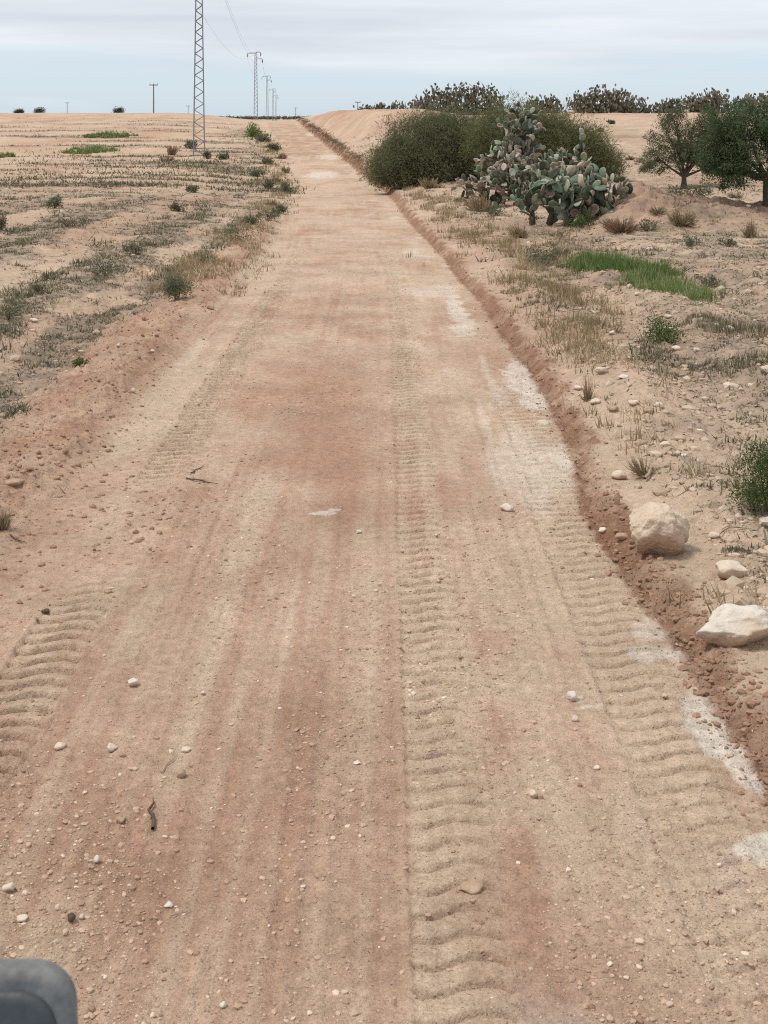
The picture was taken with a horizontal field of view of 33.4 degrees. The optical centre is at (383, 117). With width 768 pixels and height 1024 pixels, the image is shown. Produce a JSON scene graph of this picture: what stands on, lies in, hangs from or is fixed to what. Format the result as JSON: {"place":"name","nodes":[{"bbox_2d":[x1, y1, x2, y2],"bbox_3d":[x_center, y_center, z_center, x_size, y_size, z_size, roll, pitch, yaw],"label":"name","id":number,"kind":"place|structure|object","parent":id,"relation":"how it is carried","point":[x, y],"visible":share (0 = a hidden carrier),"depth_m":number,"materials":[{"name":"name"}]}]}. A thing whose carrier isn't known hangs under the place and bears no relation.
{"place":"outdoors","nodes":[
{"label":"outdoors","id":0,"kind":"place"},
{"bbox_2d":[0,151,29,157],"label":"green grass","id":1,"kind":"structure","parent":0,"point":[6,154],"depth_m":97.54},
{"bbox_2d":[0,959,77,1023],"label":"vehicle panel","id":2,"kind":"object","parent":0,"point":[37,991],"visible":1,"depth_m":1.27,"materials":[{"name":"grey plastic"}]},
{"bbox_2d":[52,144,132,154],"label":"green grass","id":3,"kind":"structure","parent":0,"point":[87,149],"depth_m":103.45,"materials":[{"name":"plant"}]},
{"bbox_2d":[56,131,137,138],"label":"green grass","id":4,"kind":"structure","parent":0,"point":[104,135],"depth_m":127.69,"materials":[{"name":"plant"}]},
{"bbox_2d":[0,120,767,1023],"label":"dirt road","id":5,"kind":"structure","parent":0,"point":[334,200],"depth_m":6.61,"materials":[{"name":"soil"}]},
{"bbox_2d":[2,882,14,891],"bbox_3d":[-1.459,2.992,4.971,0.048,0.035,0.038,0,0,-13],"label":"stone","id":6,"kind":"object","parent":5,"relation":"on","point":[10,886],"visible":1,"depth_m":4.96,"materials":[{"name":"stone"}]},
{"bbox_2d":[16,914,27,922],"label":"stone","id":7,"kind":"object","parent":5,"relation":"on","point":[22,918],"visible":1,"depth_m":4.79,"materials":[{"name":"stone"}]},
{"bbox_2d":[54,742,66,749],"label":"stone","id":8,"kind":"object","parent":5,"relation":"on","point":[59,745],"visible":1,"depth_m":6.08,"materials":[{"name":"stone"}]},
{"bbox_2d":[107,743,117,752],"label":"stone","id":9,"kind":"object","parent":5,"relation":"on","point":[111,747],"visible":1,"depth_m":6.06,"materials":[{"name":"stone"}]},
{"bbox_2d":[128,678,138,686],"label":"stone","id":10,"kind":"object","parent":5,"relation":"on","point":[133,682],"visible":1,"depth_m":6.73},
{"bbox_2d":[147,798,155,829],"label":"twig","id":11,"kind":"object","parent":5,"relation":"on","point":[151,812],"visible":1,"depth_m":5.47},
{"bbox_2d":[176,769,185,777],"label":"stone","id":12,"kind":"object","parent":5,"relation":"on","point":[181,773],"visible":1,"depth_m":5.81,"materials":[{"name":"stone"}]},
{"bbox_2d":[0,220,767,822],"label":"soil clods","id":13,"kind":"object","parent":5,"relation":"on","point":[708,678],"visible":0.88,"depth_m":8.49,"materials":[{"name":"soil"}]},
{"bbox_2d":[460,879,483,893],"bbox_3d":[0.342,2.999,4.987,0.094,0.035,0.085,0,0,9],"label":"stone","id":14,"kind":"object","parent":5,"relation":"on","point":[472,886],"visible":1,"depth_m":4.97,"materials":[{"name":"stone"}]},
{"bbox_2d":[500,503,513,511],"bbox_3d":[0.945,2.991,9.795,0.098,0.066,0.083,0,0,32],"label":"stone","id":15,"kind":"object","parent":5,"relation":"on","point":[506,507],"visible":1,"depth_m":9.77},
{"bbox_2d":[565,691,577,701],"bbox_3d":[0.968,2.991,6.607,0.062,0.060,0.056,0,0,16],"label":"stone","id":16,"kind":"object","parent":5,"relation":"on","point":[571,696],"visible":1,"depth_m":6.59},
{"bbox_2d":[0,113,767,694],"bbox_3d":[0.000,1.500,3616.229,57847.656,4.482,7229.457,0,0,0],"label":"ground","id":17,"kind":"structure","parent":0,"point":[696,553],"depth_m":19.69,"materials":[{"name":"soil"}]},
{"bbox_2d":[0,211,7,230],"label":"shrub","id":18,"kind":"object","parent":17,"relation":"on","point":[2,221],"visible":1,"depth_m":33.09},
{"bbox_2d":[0,506,15,530],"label":"shrub","id":19,"kind":"object","parent":17,"relation":"on","point":[5,523],"visible":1,"depth_m":9.21,"materials":[{"name":"plant"}]},
{"bbox_2d":[5,478,24,486],"bbox_3d":[-2.923,2.896,10.126,0.151,0.068,0.136,0,0,-5],"label":"stone","id":20,"kind":"object","parent":17,"relation":"on","point":[14,482],"visible":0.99,"depth_m":10.09,"materials":[{"name":"stone"}]},
{"bbox_2d":[0,296,31,320],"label":"shrub","id":21,"kind":"object","parent":17,"relation":"on","point":[9,314],"visible":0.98,"depth_m":17.94,"materials":[{"name":"green plant"}]},
{"bbox_2d":[0,394,33,414],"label":"shrub","id":22,"kind":"object","parent":17,"relation":"on","point":[15,408],"visible":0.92,"depth_m":12.79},
{"bbox_2d":[29,281,47,293],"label":"shrub","id":23,"kind":"object","parent":17,"relation":"on","point":[37,287],"visible":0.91,"depth_m":21.57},
{"bbox_2d":[44,194,63,208],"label":"shrub","id":24,"kind":"object","parent":17,"relation":"on","point":[55,201],"visible":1,"depth_m":42.91,"materials":[{"name":"green plant"}]},
{"bbox_2d":[54,216,91,228],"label":"shrub","id":25,"kind":"object","parent":17,"relation":"on","point":[71,221],"visible":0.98,"depth_m":33.43,"materials":[{"name":"plant"}]},
{"bbox_2d":[71,355,90,366],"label":"shrub","id":26,"kind":"object","parent":17,"relation":"on","point":[80,362],"visible":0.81,"depth_m":14.95,"materials":[{"name":"green plant"}]},
{"bbox_2d":[87,255,134,276],"bbox_3d":[-5.082,2.756,23.640,0.780,0.461,0.913,0,0,25],"label":"shrub","id":27,"kind":"object","parent":17,"relation":"on","point":[107,267],"visible":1,"depth_m":23.55,"materials":[{"name":"green plant"}]},
{"bbox_2d":[122,242,146,254],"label":"shrub","id":28,"kind":"object","parent":17,"relation":"on","point":[132,247],"visible":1,"depth_m":28.66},
{"bbox_2d":[164,145,180,154],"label":"shrub","id":29,"kind":"object","parent":17,"relation":"on","point":[169,151],"visible":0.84,"depth_m":100.95,"materials":[{"name":"plant"}]},
{"bbox_2d":[158,271,195,300],"bbox_3d":[-3.443,2.826,21.177,0.619,0.572,0.807,0,0,0],"label":"shrub","id":30,"kind":"object","parent":17,"relation":"on","point":[173,286],"visible":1,"depth_m":21.08,"materials":[{"name":"green plant"}]},
{"bbox_2d":[168,199,187,211],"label":"shrub","id":31,"kind":"object","parent":17,"relation":"on","point":[174,206],"visible":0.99,"depth_m":43.94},
{"bbox_2d":[183,138,197,147],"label":"shrub","id":32,"kind":"object","parent":17,"relation":"on","point":[189,143],"visible":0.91,"depth_m":110.23,"materials":[{"name":"green plant"}]},
{"bbox_2d":[185,183,199,192],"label":"shrub","id":33,"kind":"object","parent":17,"relation":"on","point":[191,188],"visible":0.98,"depth_m":56.91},
{"bbox_2d":[94,138,299,296],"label":"dry grass","id":34,"kind":"structure","parent":17,"relation":"on","point":[189,262],"depth_m":27.49,"materials":[{"name":"plant"}]},
{"bbox_2d":[190,0,204,155],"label":"lattice tower","id":35,"kind":"structure","parent":17,"relation":"on","point":[194,110],"depth_m":99.50,"materials":[{"name":"metal"}]},
{"bbox_2d":[216,152,228,159],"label":"shrub","id":36,"kind":"object","parent":17,"relation":"on","point":[224,156],"visible":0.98,"depth_m":94.00,"materials":[{"name":"green plant"}]},
{"bbox_2d":[0,110,470,193],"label":"weeds","id":37,"kind":"object","parent":17,"relation":"on","point":[145,183],"visible":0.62,"depth_m":77.76,"materials":[{"name":"plant"}]},
{"bbox_2d":[221,217,265,240],"bbox_3d":[-3.663,2.926,33.161,1.215,0.712,0.932,0,0,0],"label":"shrub","id":38,"kind":"object","parent":17,"relation":"on","point":[228,229],"visible":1,"depth_m":33.25,"materials":[{"name":"green plant"}]},
{"bbox_2d":[242,121,260,136],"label":"shrub","id":39,"kind":"object","parent":17,"relation":"on","point":[252,131],"visible":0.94,"depth_m":135.44,"materials":[{"name":"green plant"}]},
{"bbox_2d":[242,213,261,224],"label":"shrub","id":40,"kind":"object","parent":17,"relation":"on","point":[252,220],"visible":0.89,"depth_m":39.49,"materials":[{"name":"green plant"}]},
{"bbox_2d":[247,51,262,119],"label":"lattice tower","id":41,"kind":"structure","parent":17,"relation":"on","point":[256,82],"depth_m":286.68,"materials":[{"name":"metal"}]},
{"bbox_2d":[246,168,266,176],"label":"shrub","id":42,"kind":"object","parent":17,"relation":"on","point":[254,173],"visible":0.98,"depth_m":76.21,"materials":[{"name":"green plant"}]},
{"bbox_2d":[254,134,270,141],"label":"shrub","id":43,"kind":"object","parent":17,"relation":"on","point":[261,138],"visible":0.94,"depth_m":125.49,"materials":[{"name":"green plant"}]},
{"bbox_2d":[220,115,310,119],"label":"grove","id":44,"kind":"object","parent":17,"relation":"on","point":[284,117],"visible":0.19,"depth_m":1571.50,"materials":[{"name":"green plant"}]},
{"bbox_2d":[261,157,273,164],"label":"shrub","id":45,"kind":"object","parent":17,"relation":"on","point":[268,160],"visible":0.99,"depth_m":88.39,"materials":[{"name":"green plant"}]},
{"bbox_2d":[255,205,280,221],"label":"shrub","id":46,"kind":"object","parent":17,"relation":"on","point":[273,214],"visible":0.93,"depth_m":42.16,"materials":[{"name":"green plant"}]},
{"bbox_2d":[262,179,274,188],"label":"shrub","id":47,"kind":"object","parent":17,"relation":"on","point":[268,184],"visible":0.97,"depth_m":64.29,"materials":[{"name":"green plant"}]},
{"bbox_2d":[265,143,281,149],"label":"shrub","id":48,"kind":"object","parent":17,"relation":"on","point":[273,146],"visible":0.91,"depth_m":107.20,"materials":[{"name":"green plant"}]},
{"bbox_2d":[274,152,287,158],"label":"shrub","id":49,"kind":"object","parent":17,"relation":"on","point":[281,156],"visible":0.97,"depth_m":94.80,"materials":[{"name":"plant"}]},
{"bbox_2d":[274,202,288,213],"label":"shrub","id":50,"kind":"object","parent":17,"relation":"on","point":[283,209],"visible":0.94,"depth_m":46.30,"materials":[{"name":"green plant"}]},
{"bbox_2d":[273,181,294,192],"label":"shrub","id":51,"kind":"object","parent":17,"relation":"on","point":[284,187],"visible":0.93,"depth_m":61.21,"materials":[{"name":"green plant"}]},
{"bbox_2d":[315,109,452,127],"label":"earth mound","id":52,"kind":"object","parent":17,"relation":"on","point":[368,118],"visible":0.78,"depth_m":117.98,"materials":[{"name":"soil"}]},
{"bbox_2d":[353,100,408,109],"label":"prickly pear","id":53,"kind":"object","parent":52,"relation":"on","point":[381,105],"visible":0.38,"depth_m":149.70,"materials":[{"name":"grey plant"}]},
{"bbox_2d":[405,81,508,114],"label":"prickly pear","id":54,"kind":"object","parent":52,"relation":"on","point":[471,99],"visible":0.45,"depth_m":127.50,"materials":[{"name":"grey plant"}]},
{"bbox_2d":[0,163,767,605],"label":"weeds","id":55,"kind":"object","parent":17,"relation":"on","point":[106,315],"visible":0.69,"depth_m":23.66,"materials":[{"name":"plant"}]},
{"bbox_2d":[0,174,767,611],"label":"field stones","id":56,"kind":"object","parent":17,"relation":"on","point":[738,582],"visible":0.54,"depth_m":11.71,"materials":[{"name":"stone"}]},
{"bbox_2d":[356,97,486,191],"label":"thicket bush","id":57,"kind":"object","parent":17,"relation":"on","point":[429,150],"visible":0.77,"depth_m":60.03,"materials":[{"name":"green plant"}]},
{"bbox_2d":[418,176,443,188],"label":"shrub","id":58,"kind":"object","parent":17,"relation":"on","point":[432,183],"visible":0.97,"depth_m":56.12,"materials":[{"name":"plant"}]},
{"bbox_2d":[460,191,495,211],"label":"shrub","id":59,"kind":"object","parent":17,"relation":"on","point":[478,204],"visible":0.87,"depth_m":43.29,"materials":[{"name":"plant"}]},
{"bbox_2d":[480,200,506,216],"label":"shrub","id":60,"kind":"object","parent":17,"relation":"on","point":[492,209],"visible":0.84,"depth_m":41.05,"materials":[{"name":"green plant"}]},
{"bbox_2d":[451,150,552,206],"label":"prickly pear","id":61,"kind":"object","parent":17,"relation":"on","point":[499,176],"visible":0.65,"depth_m":45.28,"materials":[{"name":"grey plant"}]},
{"bbox_2d":[474,101,545,200],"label":"prickly pear","id":62,"kind":"object","parent":17,"relation":"on","point":[518,141],"visible":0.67,"depth_m":47.55,"materials":[{"name":"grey plant"}]},
{"bbox_2d":[506,222,529,238],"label":"shrub","id":63,"kind":"object","parent":17,"relation":"on","point":[516,231],"visible":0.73,"depth_m":32.52,"materials":[{"name":"plant"}]},
{"bbox_2d":[490,273,568,293],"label":"grey green grass","id":64,"kind":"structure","parent":17,"relation":"on","point":[526,281],"depth_m":21.98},
{"bbox_2d":[295,119,767,790],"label":"ditch","id":65,"kind":"object","parent":17,"relation":"in","point":[531,353],"visible":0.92,"depth_m":9.49,"materials":[{"name":"soil"}]},
{"bbox_2d":[297,117,399,189],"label":"ditch bank","id":66,"kind":"object","parent":65,"relation":"on","point":[329,138],"visible":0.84,"depth_m":110.92,"materials":[{"name":"soil"}]},
{"bbox_2d":[614,491,619,504],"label":"stone","id":67,"kind":"object","parent":65,"relation":"on","point":[617,498],"visible":0.99,"depth_m":9.73,"materials":[{"name":"stone"}]},
{"bbox_2d":[615,533,627,539],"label":"stone","id":68,"kind":"object","parent":65,"relation":"on","point":[620,536],"visible":1,"depth_m":9.00,"materials":[{"name":"stone"}]},
{"bbox_2d":[509,289,574,308],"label":"grey green grass","id":69,"kind":"structure","parent":17,"relation":"on","point":[534,301],"depth_m":20.11,"materials":[{"name":"plant"}]},
{"bbox_2d":[456,90,631,181],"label":"thicket bush","id":70,"kind":"object","parent":17,"relation":"on","point":[553,140],"visible":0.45,"depth_m":57.94,"materials":[{"name":"green plant"}]},
{"bbox_2d":[525,92,563,112],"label":"prickly pear","id":71,"kind":"object","parent":17,"relation":"on","point":[548,103],"visible":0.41,"depth_m":125.73,"materials":[{"name":"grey plant"}]},
{"bbox_2d":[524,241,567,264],"bbox_3d":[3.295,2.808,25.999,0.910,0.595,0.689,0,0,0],"label":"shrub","id":72,"kind":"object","parent":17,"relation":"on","point":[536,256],"visible":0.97,"depth_m":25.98,"materials":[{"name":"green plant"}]},
{"bbox_2d":[524,246,576,260],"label":"grey green grass","id":73,"kind":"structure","parent":17,"relation":"on","point":[569,249],"depth_m":26.94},
{"bbox_2d":[525,128,591,206],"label":"prickly pear","id":74,"kind":"object","parent":17,"relation":"on","point":[562,162],"visible":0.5,"depth_m":44.36,"materials":[{"name":"green plant"}]},
{"bbox_2d":[502,163,632,226],"bbox_3d":[5.269,2.217,36.631,3.766,1.806,1.730,0,0,0],"label":"prickly pear","id":75,"kind":"object","parent":17,"relation":"on","point":[589,190],"visible":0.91,"depth_m":36.37,"materials":[{"name":"green plant"}]},
{"bbox_2d":[562,206,599,231],"bbox_3d":[5.330,2.809,35.252,1.209,0.739,0.915,0,0,-17],"label":"shrub","id":76,"kind":"object","parent":17,"relation":"on","point":[579,222],"visible":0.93,"depth_m":35.19,"materials":[{"name":"green plant"}]},
{"bbox_2d":[396,179,767,646],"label":"dry grass","id":77,"kind":"structure","parent":17,"relation":"on","point":[570,292],"depth_m":19.28,"materials":[{"name":"plant"}]},
{"bbox_2d":[579,376,596,400],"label":"shrub","id":78,"kind":"object","parent":17,"relation":"on","point":[587,394],"visible":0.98,"depth_m":13.07,"materials":[{"name":"plant"}]},
{"bbox_2d":[594,367,607,373],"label":"stone","id":79,"kind":"object","parent":17,"relation":"on","point":[600,370],"visible":1,"depth_m":13.71,"materials":[{"name":"stone"}]},
{"bbox_2d":[564,83,653,112],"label":"prickly pear","id":80,"kind":"object","parent":17,"relation":"on","point":[613,105],"visible":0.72,"depth_m":123.48,"materials":[{"name":"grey plant"}]},
{"bbox_2d":[611,470,626,479],"bbox_3d":[1.912,2.915,10.429,0.125,0.083,0.113,0,0,0],"label":"rock","id":81,"kind":"object","parent":17,"relation":"on","point":[619,474],"visible":1,"depth_m":10.39,"materials":[{"name":"stone"}]},
{"bbox_2d":[544,246,701,282],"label":"green grass","id":82,"kind":"structure","parent":17,"relation":"on","point":[598,262],"depth_m":23.55,"materials":[{"name":"plant"}]},
{"bbox_2d":[599,212,646,233],"bbox_3d":[6.172,2.760,33.270,1.246,0.559,1.387,0,0,34],"label":"shrub","id":83,"kind":"object","parent":17,"relation":"on","point":[612,226],"visible":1,"depth_m":33.11,"materials":[{"name":"plant"}]},
{"bbox_2d":[624,450,660,477],"bbox_3d":[2.114,2.835,10.455,0.322,0.223,0.272,0,0,-12],"label":"shrub","id":84,"kind":"object","parent":17,"relation":"on","point":[638,471],"visible":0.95,"depth_m":10.44,"materials":[{"name":"plant"}]},
{"bbox_2d":[639,218,656,231],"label":"shrub","id":85,"kind":"object","parent":17,"relation":"on","point":[647,228],"visible":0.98,"depth_m":33.38,"materials":[{"name":"green plant"}]},
{"bbox_2d":[629,502,689,555],"bbox_3d":[1.866,2.813,8.671,0.418,0.361,0.376,0,0,0],"label":"boulder","id":86,"kind":"object","parent":17,"relation":"on","point":[659,528],"visible":0.98,"depth_m":8.56,"materials":[{"name":"beige stone"}]},
{"bbox_2d":[630,312,691,346],"bbox_3d":[3.473,2.731,16.225,0.784,0.569,1.043,0,0,0],"label":"shrub","id":87,"kind":"object","parent":17,"relation":"on","point":[665,333],"visible":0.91,"depth_m":16.09,"materials":[{"name":"green plant"}]},
{"bbox_2d":[652,97,676,112],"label":"prickly pear","id":88,"kind":"object","parent":17,"relation":"on","point":[670,103],"visible":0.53,"depth_m":123.58,"materials":[{"name":"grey plant"}]},
{"bbox_2d":[593,264,739,311],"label":"green grass","id":89,"kind":"structure","parent":17,"relation":"on","point":[641,281],"depth_m":20.55,"materials":[{"name":"plant"}]},
{"bbox_2d":[634,97,726,188],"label":"olive tree","id":90,"kind":"object","parent":17,"relation":"on","point":[681,153],"visible":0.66,"depth_m":54.49,"materials":[{"name":"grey plant"}]},
{"bbox_2d":[664,204,701,227],"bbox_3d":[8.006,2.639,34.280,0.993,0.682,0.742,0,0,24],"label":"shrub","id":91,"kind":"object","parent":17,"relation":"on","point":[687,220],"visible":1,"depth_m":34.20,"materials":[{"name":"plant"}]},
{"bbox_2d":[681,236,700,245],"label":"shrub","id":92,"kind":"object","parent":17,"relation":"on","point":[688,241],"visible":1,"depth_m":27.42,"materials":[{"name":"green plant"}]},
{"bbox_2d":[675,308,734,326],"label":"grey green grass","id":93,"kind":"structure","parent":17,"relation":"on","point":[688,318],"depth_m":17.41,"materials":[{"name":"plant"}]},
{"bbox_2d":[681,87,733,112],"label":"prickly pear","id":94,"kind":"object","parent":17,"relation":"on","point":[693,105],"visible":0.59,"depth_m":121.52,"materials":[{"name":"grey plant"}]},
{"bbox_2d":[696,273,723,287],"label":"shrub","id":95,"kind":"object","parent":17,"relation":"on","point":[712,278],"visible":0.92,"depth_m":20.89,"materials":[{"name":"green plant"}]},
{"bbox_2d":[660,347,767,378],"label":"grey green grass","id":96,"kind":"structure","parent":17,"relation":"on","point":[735,361],"depth_m":14.11,"materials":[{"name":"plant"}]},
{"bbox_2d":[708,531,719,538],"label":"stone","id":97,"kind":"object","parent":17,"relation":"on","point":[712,535],"visible":1,"depth_m":8.88,"materials":[{"name":"stone"}]},
{"bbox_2d":[677,316,767,350],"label":"grey green grass","id":98,"kind":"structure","parent":17,"relation":"on","point":[744,327],"depth_m":16.39,"materials":[{"name":"plant"}]},
{"bbox_2d":[716,236,736,246],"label":"shrub","id":99,"kind":"object","parent":17,"relation":"on","point":[726,243],"visible":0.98,"depth_m":27.46,"materials":[{"name":"green plant"}]},
{"bbox_2d":[715,560,747,578],"bbox_3d":[2.208,2.880,8.134,0.194,0.107,0.174,0,0,0],"label":"rock","id":100,"kind":"object","parent":17,"relation":"on","point":[727,569],"visible":0.92,"depth_m":8.08,"materials":[{"name":"stone"}]},
{"bbox_2d":[696,603,767,647],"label":"rock","id":101,"kind":"object","parent":17,"relation":"on","point":[729,625],"visible":1,"depth_m":7.12,"materials":[{"name":"stone"}]},
{"bbox_2d":[714,545,750,557],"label":"grey green grass","id":102,"kind":"structure","parent":17,"relation":"on","point":[730,548],"depth_m":8.50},
{"bbox_2d":[717,426,767,516],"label":"green bush","id":103,"kind":"object","parent":17,"relation":"on","point":[757,497],"visible":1,"depth_m":9.20,"materials":[{"name":"green plant"}]},
{"bbox_2d":[738,219,758,237],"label":"shrub","id":104,"kind":"object","parent":17,"relation":"on","point":[749,231],"visible":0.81,"depth_m":31.22,"materials":[{"name":"plant"}]},
{"bbox_2d":[730,91,767,113],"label":"prickly pear","id":105,"kind":"object","parent":17,"relation":"on","point":[761,97],"visible":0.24,"depth_m":121.61,"materials":[{"name":"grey plant"}]},
{"bbox_2d":[0,0,767,117],"label":"sky","id":106,"kind":"structure","parent":0,"point":[91,56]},
{"bbox_2d":[595,181,767,222],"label":"earth bank","id":107,"kind":"structure","parent":0,"point":[635,204],"depth_m":35.98,"materials":[{"name":"soil"}]},
{"bbox_2d":[647,204,665,213],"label":"shrub","id":108,"kind":"object","parent":107,"relation":"on","point":[655,210],"visible":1,"depth_m":35.18,"materials":[{"name":"plant"}]},
{"bbox_2d":[668,184,714,198],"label":"shrub","id":109,"kind":"object","parent":107,"relation":"on","point":[701,191],"visible":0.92,"depth_m":37.12,"materials":[{"name":"green plant"}]},
{"bbox_2d":[686,95,767,206],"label":"olive tree","id":110,"kind":"object","parent":107,"relation":"on","point":[730,157],"visible":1,"depth_m":36.76,"materials":[{"name":"green plant"}]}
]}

